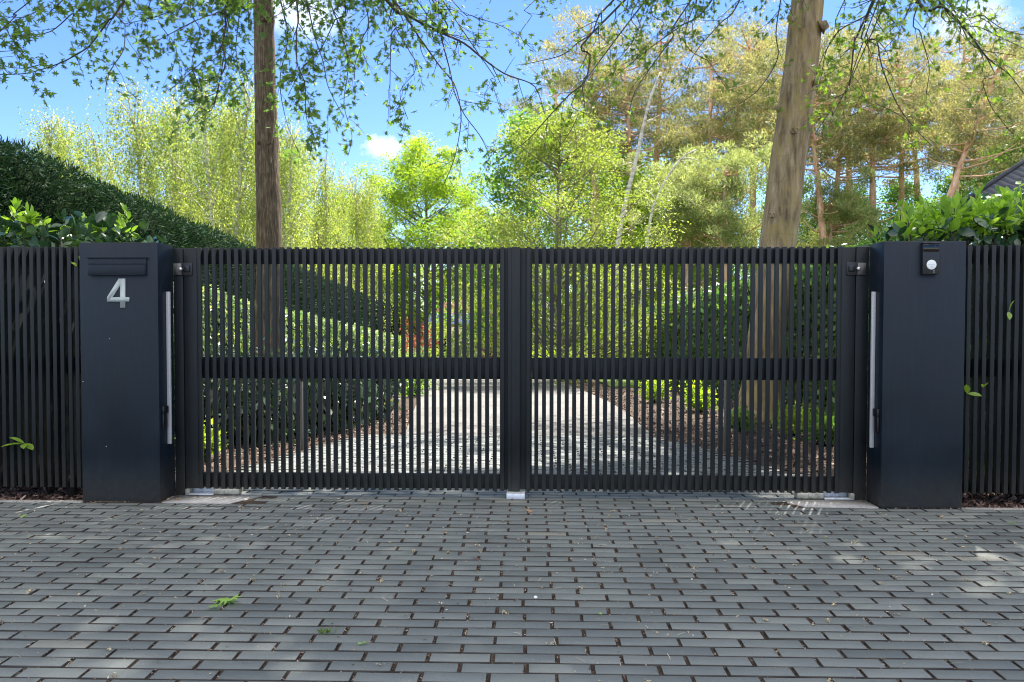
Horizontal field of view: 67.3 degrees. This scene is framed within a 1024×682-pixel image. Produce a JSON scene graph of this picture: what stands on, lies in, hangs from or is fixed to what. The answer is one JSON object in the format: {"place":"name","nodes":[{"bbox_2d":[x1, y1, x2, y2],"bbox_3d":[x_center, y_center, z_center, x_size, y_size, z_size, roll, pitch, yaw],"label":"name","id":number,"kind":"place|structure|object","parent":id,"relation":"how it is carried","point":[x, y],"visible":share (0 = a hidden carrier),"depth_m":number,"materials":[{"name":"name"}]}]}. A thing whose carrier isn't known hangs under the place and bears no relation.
{"place":"outdoors","nodes":[
{"label":"outdoors","id":0,"kind":"place"},
{"bbox_2d":[399,318,438,354],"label":"garden bush","id":1,"kind":"object","parent":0,"point":[422,345],"visible":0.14,"depth_m":44.76,"materials":[{"name":"red plant"}]},
{"bbox_2d":[0,494,1023,681],"bbox_3d":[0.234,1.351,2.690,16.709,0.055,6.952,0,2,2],"label":"pavement","id":2,"kind":"structure","parent":0,"point":[447,658],"depth_m":3.98,"materials":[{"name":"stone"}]},
{"bbox_2d":[79,242,174,501],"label":"gate pillar","id":3,"kind":"structure","parent":2,"relation":"on","point":[127,366],"depth_m":5.90,"materials":[{"name":"metal"}]},
{"bbox_2d":[208,594,241,607],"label":"oak leaf sprig","id":4,"kind":"object","parent":2,"relation":"on","point":[228,600],"visible":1,"depth_m":3.79,"materials":[{"name":"green plant"}]},
{"bbox_2d":[0,504,1023,681],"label":"blossom litter","id":5,"kind":"object","parent":2,"relation":"on","point":[480,551],"visible":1,"depth_m":4.36,"materials":[{"name":"plant"}]},
{"bbox_2d":[0,495,1023,681],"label":"joint debris","id":6,"kind":"object","parent":2,"relation":"on","point":[467,615],"visible":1,"depth_m":4.13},
{"bbox_2d":[506,489,524,498],"bbox_3d":[0.031,1.214,6.094,0.143,0.043,0.165,0,2,2],"label":"gate stop","id":7,"kind":"object","parent":2,"relation":"on","point":[520,494],"visible":0.98,"depth_m":6.01,"materials":[{"name":"metal"}]},
{"bbox_2d":[176,497,865,508],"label":"threshold joints","id":8,"kind":"object","parent":2,"relation":"on","point":[249,501],"visible":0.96,"depth_m":5.93,"materials":[{"name":"soil"}]},
{"bbox_2d":[866,241,965,507],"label":"gate pillar","id":9,"kind":"structure","parent":2,"relation":"on","point":[916,336],"depth_m":5.73,"materials":[{"name":"metal"}]},
{"bbox_2d":[0,0,1023,310],"label":"sky","id":10,"kind":"structure","parent":0,"point":[435,121],"materials":[{"name":"blue"}]},
{"bbox_2d":[406,379,653,435],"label":"gravel drive","id":11,"kind":"structure","parent":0,"point":[539,410],"depth_m":14.06,"materials":[{"name":"grey gravel"}]},
{"bbox_2d":[398,333,678,429],"bbox_3d":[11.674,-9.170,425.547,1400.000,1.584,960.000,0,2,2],"label":"ground","id":12,"kind":"structure","parent":0,"point":[593,385],"depth_m":24.69,"materials":[{"name":"soil"}]},
{"bbox_2d":[0,500,85,502],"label":"kerb","id":13,"kind":"structure","parent":12,"relation":"on","point":[70,501],"depth_m":5.94,"materials":[{"name":"concrete"}]},
{"bbox_2d":[0,135,400,408],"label":"yew hedge","id":14,"kind":"object","parent":12,"relation":"on","point":[40,188],"visible":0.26,"depth_m":12.99,"materials":[{"name":"green plant"}]},
{"bbox_2d":[0,397,415,503],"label":"planting bed","id":15,"kind":"object","parent":12,"relation":"on","point":[309,442],"visible":0.02,"depth_m":8.86,"materials":[{"name":"soil"}]},
{"bbox_2d":[0,11,67,95],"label":"oak tree","id":16,"kind":"object","parent":15,"relation":"on","point":[40,59],"visible":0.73,"depth_m":7.58,"materials":[{"name":"green plant"}]},
{"bbox_2d":[0,247,82,497],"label":"slatted fence","id":17,"kind":"object","parent":15,"relation":"on","point":[37,377],"visible":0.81,"depth_m":6.17,"materials":[{"name":"black metal"}]},
{"bbox_2d":[0,197,173,491],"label":"laurel shrub","id":18,"kind":"object","parent":15,"relation":"on","point":[73,232],"visible":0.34,"depth_m":6.64,"materials":[{"name":"green plant"}]},
{"bbox_2d":[204,418,227,461],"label":"bed plant","id":19,"kind":"object","parent":15,"relation":"on","point":[211,440],"visible":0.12,"depth_m":8.11,"materials":[{"name":"green plant"}]},
{"bbox_2d":[174,338,272,445],"bbox_3d":[-3.824,0.650,9.384,1.769,1.450,1.802,0,2,2],"label":"bed shrub","id":20,"kind":"object","parent":15,"relation":"on","point":[219,415],"visible":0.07,"depth_m":9.31,"materials":[{"name":"green plant"}]},
{"bbox_2d":[174,330,287,448],"bbox_3d":[-3.691,0.587,9.827,1.863,1.579,1.818,0,2,2],"label":"bed shrub","id":21,"kind":"object","parent":15,"relation":"on","point":[248,391],"visible":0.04,"depth_m":9.59,"materials":[{"name":"green plant"}]},
{"bbox_2d":[203,327,325,446],"bbox_3d":[-3.264,0.586,10.085,1.767,1.598,1.786,0,2,2],"label":"bed shrub","id":22,"kind":"object","parent":15,"relation":"on","point":[279,410],"visible":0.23,"depth_m":9.71,"materials":[{"name":"green plant"}]},
{"bbox_2d":[0,0,556,356],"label":"oak tree","id":23,"kind":"object","parent":15,"relation":"on","point":[268,214],"visible":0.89,"depth_m":9.18,"materials":[{"name":"green plant"}]},
{"bbox_2d":[248,339,340,436],"bbox_3d":[-3.164,0.622,10.526,1.866,1.538,1.673,0,2,2],"label":"bed shrub","id":24,"kind":"object","parent":15,"relation":"on","point":[316,409],"visible":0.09,"depth_m":10.44,"materials":[{"name":"green plant"}]},
{"bbox_2d":[300,379,302,449],"bbox_3d":[-2.397,0.854,8.722,0.080,0.950,0.082,0,2,2],"label":"bollard","id":25,"kind":"object","parent":15,"relation":"on","point":[301,385],"visible":0.14,"depth_m":8.69,"materials":[{"name":"black plastic"}]},
{"bbox_2d":[270,324,378,432],"bbox_3d":[-2.852,0.563,11.239,1.914,1.658,1.990,0,2,2],"label":"bed shrub","id":26,"kind":"object","parent":15,"relation":"on","point":[339,392],"visible":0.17,"depth_m":10.98,"materials":[{"name":"green plant"}]},
{"bbox_2d":[309,337,400,426],"bbox_3d":[-2.621,0.659,11.941,1.807,1.491,1.930,-1,2,-35],"label":"bed shrub","id":27,"kind":"object","parent":15,"relation":"on","point":[376,396],"visible":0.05,"depth_m":11.93,"materials":[{"name":"green plant"}]},
{"bbox_2d":[331,344,408,419],"bbox_3d":[-2.626,0.719,13.331,1.779,1.372,2.244,0,2,2],"label":"bed shrub","id":28,"kind":"object","parent":15,"relation":"on","point":[392,384],"visible":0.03,"depth_m":13.04,"materials":[{"name":"green plant"}]},
{"bbox_2d":[162,495,261,503],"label":"concrete slab","id":29,"kind":"structure","parent":12,"relation":"on","point":[206,499],"depth_m":6.01,"materials":[{"name":"grey concrete"}]},
{"bbox_2d":[173,283,415,356],"bbox_3d":[-6.260,0.392,31.772,1.318,3.863,40.744,0,2,-2],"label":"laurel hedge","id":30,"kind":"object","parent":12,"relation":"on","point":[316,331],"visible":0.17,"depth_m":19.16,"materials":[{"name":"green plant"}]},
{"bbox_2d":[398,356,438,396],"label":"bed plant","id":31,"kind":"object","parent":12,"relation":"on","point":[414,387],"visible":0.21,"depth_m":18.95,"materials":[{"name":"green plant"}]},
{"bbox_2d":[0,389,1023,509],"bbox_3d":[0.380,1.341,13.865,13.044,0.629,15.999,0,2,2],"label":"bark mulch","id":32,"kind":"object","parent":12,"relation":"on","point":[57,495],"visible":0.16,"depth_m":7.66,"materials":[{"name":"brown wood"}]},
{"bbox_2d":[633,380,679,402],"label":"bed plant","id":33,"kind":"object","parent":32,"relation":"on","point":[655,385],"visible":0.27,"depth_m":17.00,"materials":[{"name":"green plant"}]},
{"bbox_2d":[677,380,717,411],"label":"bed plant","id":34,"kind":"object","parent":32,"relation":"on","point":[701,398],"visible":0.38,"depth_m":14.46,"materials":[{"name":"green plant"}]},
{"bbox_2d":[723,380,725,451],"bbox_3d":[2.525,0.857,9.022,0.080,0.970,0.082,0,2,2],"label":"bollard","id":35,"kind":"object","parent":32,"relation":"on","point":[724,444],"visible":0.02,"depth_m":9.02,"materials":[{"name":"black plastic"}]},
{"bbox_2d":[723,402,756,431],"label":"bed plant","id":36,"kind":"object","parent":32,"relation":"on","point":[739,421],"visible":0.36,"depth_m":10.94,"materials":[{"name":"green plant"}]},
{"bbox_2d":[490,0,1023,421],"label":"oak tree","id":37,"kind":"object","parent":32,"relation":"on","point":[807,25],"visible":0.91,"depth_m":12.89,"materials":[{"name":"green plant"}]},
{"bbox_2d":[770,400,818,436],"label":"bed plant","id":38,"kind":"object","parent":32,"relation":"on","point":[794,410],"visible":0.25,"depth_m":10.47,"materials":[{"name":"green plant"}]},
{"bbox_2d":[793,409,834,444],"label":"bed plant","id":39,"kind":"object","parent":32,"relation":"on","point":[817,427],"visible":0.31,"depth_m":9.54,"materials":[{"name":"green plant"}]},
{"bbox_2d":[800,0,1023,147],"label":"oak tree","id":40,"kind":"object","parent":32,"relation":"on","point":[879,38],"visible":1,"depth_m":8.94,"materials":[{"name":"green plant"}]},
{"bbox_2d":[861,185,1023,494],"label":"laurel shrub","id":41,"kind":"object","parent":32,"relation":"on","point":[957,221],"visible":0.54,"depth_m":6.34,"materials":[{"name":"green plant"}]},
{"bbox_2d":[962,245,1023,493],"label":"slatted fence","id":42,"kind":"object","parent":32,"relation":"on","point":[997,267],"visible":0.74,"depth_m":5.97,"materials":[{"name":"black metal"}]},
{"bbox_2d":[428,103,617,354],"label":"broadleaf tree","id":43,"kind":"object","parent":12,"relation":"on","point":[498,179],"visible":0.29,"depth_m":42.82,"materials":[{"name":"green plant"}]},
{"bbox_2d":[490,38,622,302],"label":"pine tree","id":44,"kind":"object","parent":12,"relation":"on","point":[523,105],"visible":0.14,"depth_m":62.06,"materials":[{"name":"green plant"}]},
{"bbox_2d":[413,96,703,386],"bbox_3d":[1.196,-3.365,26.304,10.580,10.401,10.834,2,2,44],"label":"hornbeam tree","id":45,"kind":"object","parent":12,"relation":"on","point":[560,202],"visible":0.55,"depth_m":25.99,"materials":[{"name":"green plant"}]},
{"bbox_2d":[615,181,1023,464],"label":"broadleaf hedge","id":46,"kind":"object","parent":12,"relation":"on","point":[983,197],"visible":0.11,"depth_m":16.28,"materials":[{"name":"green plant"}]},
{"bbox_2d":[775,499,878,508],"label":"concrete slab","id":47,"kind":"structure","parent":12,"relation":"on","point":[838,503],"depth_m":5.90,"materials":[{"name":"grey concrete"}]},
{"bbox_2d":[959,507,1023,510],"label":"kerb","id":48,"kind":"structure","parent":12,"relation":"on","point":[995,509],"depth_m":5.76,"materials":[{"name":"concrete"}]},
{"bbox_2d":[967,159,1023,200],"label":"neighbour house","id":49,"kind":"structure","parent":12,"relation":"on","point":[1010,177],"depth_m":18.91,"materials":[{"name":"tile"}]},
{"bbox_2d":[226,434,869,501],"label":"driveway","id":50,"kind":"structure","parent":0,"point":[532,493],"depth_m":7.48,"materials":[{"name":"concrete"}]},
{"bbox_2d":[173,248,185,494],"bbox_3d":[-2.653,0.245,6.179,0.077,1.972,0.090,0,2,2],"label":"gate post","id":51,"kind":"object","parent":50,"relation":"on","point":[179,374],"visible":0.78,"depth_m":6.14,"materials":[{"name":"black metal"}]},
{"bbox_2d":[185,487,242,494],"bbox_3d":[-2.394,1.203,6.185,0.433,0.053,0.095,0,2,2],"label":"floor hinge","id":52,"kind":"object","parent":51,"relation":"attached to","point":[205,491],"visible":0.87,"depth_m":6.15,"materials":[{"name":"metal"}]},
{"bbox_2d":[173,247,511,490],"bbox_3d":[-1.329,0.222,6.117,2.717,1.928,0.110,0,2,2],"label":"gate leaf","id":53,"kind":"object","parent":51,"relation":"attached to","point":[199,367],"visible":0.99,"depth_m":6.10,"materials":[{"name":"black metal"}]},
{"bbox_2d":[852,246,868,499],"bbox_3d":[2.719,0.253,6.032,0.098,1.976,0.090,0,2,2],"label":"gate post","id":54,"kind":"object","parent":50,"relation":"on","point":[860,382],"visible":0.82,"depth_m":5.99,"materials":[{"name":"black metal"}]},
{"bbox_2d":[511,246,865,492],"bbox_3d":[1.369,0.227,6.043,2.745,1.928,0.110,0,2,2],"label":"gate leaf","id":55,"kind":"object","parent":54,"relation":"attached to","point":[527,367],"visible":1,"depth_m":6.03,"materials":[{"name":"black metal"}]},
{"bbox_2d":[794,491,854,499],"bbox_3d":[2.453,1.212,6.052,0.439,0.053,0.095,0,2,2],"label":"floor hinge","id":56,"kind":"object","parent":54,"relation":"attached to","point":[832,495],"visible":0.9,"depth_m":6.02,"materials":[{"name":"metal"}]},
{"bbox_2d":[563,354,671,386],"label":"verge","id":57,"kind":"structure","parent":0,"point":[624,383],"depth_m":26.08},
{"bbox_2d":[533,138,648,349],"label":"broadleaf tree","id":58,"kind":"object","parent":57,"relation":"on","point":[590,181],"visible":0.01,"depth_m":65.17,"materials":[{"name":"green plant"}]},
{"bbox_2d":[532,1,658,318],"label":"pine tree","id":59,"kind":"object","parent":57,"relation":"on","point":[562,78],"visible":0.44,"depth_m":50.46,"materials":[{"name":"green plant"}]},
{"bbox_2d":[544,32,688,308],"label":"pine tree","id":60,"kind":"object","parent":57,"relation":"on","point":[639,121],"visible":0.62,"depth_m":47.58,"materials":[{"name":"green plant"}]},
{"bbox_2d":[548,148,693,346],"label":"broadleaf tree","id":61,"kind":"object","parent":57,"relation":"on","point":[613,181],"visible":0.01,"depth_m":59.02,"materials":[{"name":"green plant"}]},
{"bbox_2d":[607,72,661,356],"bbox_3d":[5.333,-5.202,34.086,2.564,13.365,0.716,0,2,-2],"label":"leaning birch","id":62,"kind":"object","parent":57,"relation":"on","point":[633,170],"visible":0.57,"depth_m":33.94,"materials":[{"name":"grey plant"}]},
{"bbox_2d":[554,157,756,357],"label":"broadleaf tree","id":63,"kind":"object","parent":57,"relation":"on","point":[646,210],"visible":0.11,"depth_m":46.63,"materials":[{"name":"green plant"}]},
{"bbox_2d":[596,2,727,306],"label":"pine tree","id":64,"kind":"object","parent":57,"relation":"on","point":[676,71],"visible":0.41,"depth_m":52.73,"materials":[{"name":"green plant"}]},
{"bbox_2d":[638,149,698,355],"bbox_3d":[6.413,-3.263,32.083,2.671,9.448,0.791,0,2,2],"label":"leaning birch","id":65,"kind":"object","parent":57,"relation":"on","point":[654,203],"visible":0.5,"depth_m":31.97,"materials":[{"name":"grey plant"}]},
{"bbox_2d":[617,123,745,298],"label":"broadleaf tree","id":66,"kind":"object","parent":57,"relation":"on","point":[688,143],"depth_m":54.70,"materials":[{"name":"green plant"}]},
{"bbox_2d":[613,150,763,294],"bbox_3d":[8.749,-3.674,37.123,7.443,11.364,7.305,-1,2,-23],"label":"broadleaf tree","id":67,"kind":"object","parent":57,"relation":"on","point":[678,173],"visible":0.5,"depth_m":36.71,"materials":[{"name":"green plant"}]},
{"bbox_2d":[634,129,772,289],"bbox_3d":[9.127,-3.643,34.818,7.201,11.203,7.337,0,2,2],"label":"pine tree","id":68,"kind":"object","parent":57,"relation":"on","point":[731,181],"visible":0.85,"depth_m":33.79,"materials":[{"name":"green plant"}]},
{"bbox_2d":[648,24,782,291],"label":"pine tree","id":69,"kind":"object","parent":57,"relation":"on","point":[696,134],"visible":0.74,"depth_m":45.23,"materials":[{"name":"green plant"}]},
{"bbox_2d":[641,5,825,279],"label":"pine tree","id":70,"kind":"object","parent":57,"relation":"on","point":[746,49],"visible":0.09,"depth_m":52.84,"materials":[{"name":"green plant"}]},
{"bbox_2d":[691,0,831,271],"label":"pine tree","id":71,"kind":"object","parent":57,"relation":"on","point":[753,204],"visible":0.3,"depth_m":48.40,"materials":[{"name":"green plant"}]},
{"bbox_2d":[691,25,835,177],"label":"pine tree","id":72,"kind":"object","parent":57,"relation":"on","point":[772,33],"visible":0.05,"depth_m":57.81,"materials":[{"name":"green plant"}]},
{"bbox_2d":[732,172,843,278],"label":"broadleaf tree","id":73,"kind":"object","parent":57,"relation":"on","point":[763,193],"depth_m":63.43,"materials":[{"name":"green plant"}]},
{"bbox_2d":[737,27,899,246],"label":"pine tree","id":74,"kind":"object","parent":57,"relation":"on","point":[840,132],"visible":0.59,"depth_m":40.81,"materials":[{"name":"green plant"}]},
{"bbox_2d":[796,193,859,247],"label":"broadleaf tree","id":75,"kind":"object","parent":57,"relation":"on","point":[811,224],"visible":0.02,"depth_m":51.42,"materials":[{"name":"green plant"}]},
{"bbox_2d":[794,165,892,265],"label":"pine tree","id":76,"kind":"object","parent":57,"relation":"on","point":[853,217],"visible":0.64,"depth_m":41.50,"materials":[{"name":"green plant"}]},
{"bbox_2d":[755,29,934,230],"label":"pine tree","id":77,"kind":"object","parent":57,"relation":"on","point":[858,160],"visible":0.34,"depth_m":43.21,"materials":[{"name":"green plant"}]},
{"bbox_2d":[769,16,928,240],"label":"pine tree","id":78,"kind":"object","parent":57,"relation":"on","point":[850,173],"visible":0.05,"depth_m":55.19,"materials":[{"name":"green plant"}]},
{"bbox_2d":[826,181,893,244],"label":"broadleaf tree","id":79,"kind":"object","parent":57,"relation":"on","point":[865,193],"visible":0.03,"depth_m":62.81,"materials":[{"name":"green plant"}]},
{"bbox_2d":[806,5,958,237],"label":"pine tree","id":80,"kind":"object","parent":57,"relation":"on","point":[873,141],"visible":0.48,"depth_m":42.81,"materials":[{"name":"green plant"}]},
{"bbox_2d":[862,172,933,238],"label":"broadleaf tree","id":81,"kind":"object","parent":57,"relation":"on","point":[889,195],"visible":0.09,"depth_m":65.19,"materials":[{"name":"green plant"}]},
{"bbox_2d":[825,19,997,217],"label":"pine tree","id":82,"kind":"object","parent":57,"relation":"on","point":[914,84],"visible":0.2,"depth_m":45.73,"materials":[{"name":"green plant"}]},
{"bbox_2d":[853,35,976,209],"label":"pine tree","id":83,"kind":"object","parent":57,"relation":"on","point":[914,170],"visible":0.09,"depth_m":63.39,"materials":[{"name":"green plant"}]},
{"bbox_2d":[911,194,941,218],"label":"broadleaf tree","id":84,"kind":"object","parent":57,"relation":"on","point":[934,202],"visible":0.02,"depth_m":53.35,"materials":[{"name":"green plant"}]},
{"bbox_2d":[859,16,1023,197],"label":"pine tree","id":85,"kind":"object","parent":57,"relation":"on","point":[959,99],"visible":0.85,"depth_m":37.25,"materials":[{"name":"green plant"}]},
{"bbox_2d":[883,5,1023,202],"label":"pine tree","id":86,"kind":"object","parent":57,"relation":"on","point":[945,158],"visible":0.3,"depth_m":43.55,"materials":[{"name":"green plant"}]},
{"bbox_2d":[920,164,992,208],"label":"broadleaf tree","id":87,"kind":"object","parent":57,"relation":"on","point":[943,190],"visible":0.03,"depth_m":61.73,"materials":[{"name":"green plant"}]},
{"bbox_2d":[905,36,1023,189],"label":"pine tree","id":88,"kind":"object","parent":57,"relation":"on","point":[989,137],"visible":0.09,"depth_m":49.46,"materials":[{"name":"green plant"}]},
{"bbox_2d":[949,57,1023,198],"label":"pine tree","id":89,"kind":"object","parent":57,"relation":"on","point":[1022,88],"visible":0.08,"depth_m":51.19,"materials":[{"name":"green plant"}]},
{"bbox_2d":[963,126,1023,195],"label":"broadleaf tree","id":90,"kind":"object","parent":57,"relation":"on","point":[985,180],"visible":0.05,"depth_m":39.77,"materials":[{"name":"green plant"}]},
{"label":"lawn","id":91,"kind":"structure","parent":0,"visible":0},
{"bbox_2d":[17,104,105,181],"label":"birch tree","id":92,"kind":"object","parent":91,"relation":"on","point":[62,141],"visible":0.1,"depth_m":40.93,"materials":[{"name":"green plant"}]},
{"bbox_2d":[63,124,154,198],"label":"birch tree","id":93,"kind":"object","parent":91,"relation":"on","point":[107,177],"visible":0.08,"depth_m":43.86,"materials":[{"name":"green plant"}]},
{"bbox_2d":[85,76,214,223],"bbox_3d":[-18.228,-5.667,39.286,6.857,15.438,6.999,-1,2,-41],"label":"birch tree","id":94,"kind":"object","parent":91,"relation":"on","point":[138,150],"visible":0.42,"depth_m":38.73,"materials":[{"name":"green plant"}]},
{"bbox_2d":[123,89,255,245],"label":"birch tree","id":95,"kind":"object","parent":91,"relation":"on","point":[157,154],"visible":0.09,"depth_m":43.53,"materials":[{"name":"green plant"}]},
{"bbox_2d":[147,111,255,242],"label":"birch tree","id":96,"kind":"object","parent":91,"relation":"on","point":[194,168],"visible":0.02,"depth_m":55.62,"materials":[{"name":"green plant"}]},
{"bbox_2d":[149,63,298,246],"bbox_3d":[-13.918,-5.752,38.397,6.901,15.537,7.044,0,2,13],"label":"birch tree","id":97,"kind":"object","parent":91,"relation":"on","point":[239,124],"visible":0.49,"depth_m":37.74,"materials":[{"name":"green plant"}]},
{"bbox_2d":[187,99,322,269],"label":"birch tree","id":98,"kind":"object","parent":91,"relation":"on","point":[244,173],"visible":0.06,"depth_m":45.80,"materials":[{"name":"green plant"}]},
{"bbox_2d":[226,139,329,247],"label":"birch tree","id":99,"kind":"object","parent":91,"relation":"on","point":[293,191],"depth_m":54.07,"materials":[{"name":"green plant"}]},
{"bbox_2d":[232,116,339,279],"bbox_3d":[-11.374,-4.512,37.808,5.854,12.914,5.736,-1,2,-23],"label":"birch tree","id":100,"kind":"object","parent":91,"relation":"on","point":[287,168],"visible":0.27,"depth_m":37.02,"materials":[{"name":"green plant"}]},
{"bbox_2d":[285,149,376,323],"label":"birch tree","id":101,"kind":"object","parent":91,"relation":"on","point":[325,236],"visible":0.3,"depth_m":41.60,"materials":[{"name":"green plant"}]},
{"bbox_2d":[283,182,446,342],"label":"broadleaf tree","id":102,"kind":"object","parent":91,"relation":"on","point":[414,266],"visible":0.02,"depth_m":63.82,"materials":[{"name":"green plant"}]},
{"bbox_2d":[330,167,407,335],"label":"birch tree","id":103,"kind":"object","parent":91,"relation":"on","point":[358,204],"visible":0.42,"depth_m":49.14,"materials":[{"name":"green plant"}]},
{"bbox_2d":[315,129,548,354],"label":"broadleaf tree","id":104,"kind":"object","parent":91,"relation":"on","point":[420,172],"visible":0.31,"depth_m":59.55,"materials":[{"name":"green plant"}]},
{"bbox_2d":[421,301,483,356],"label":"house","id":105,"kind":"structure","parent":91,"relation":"on","point":[429,320],"depth_m":50.01,"materials":[{"name":"white paint"}]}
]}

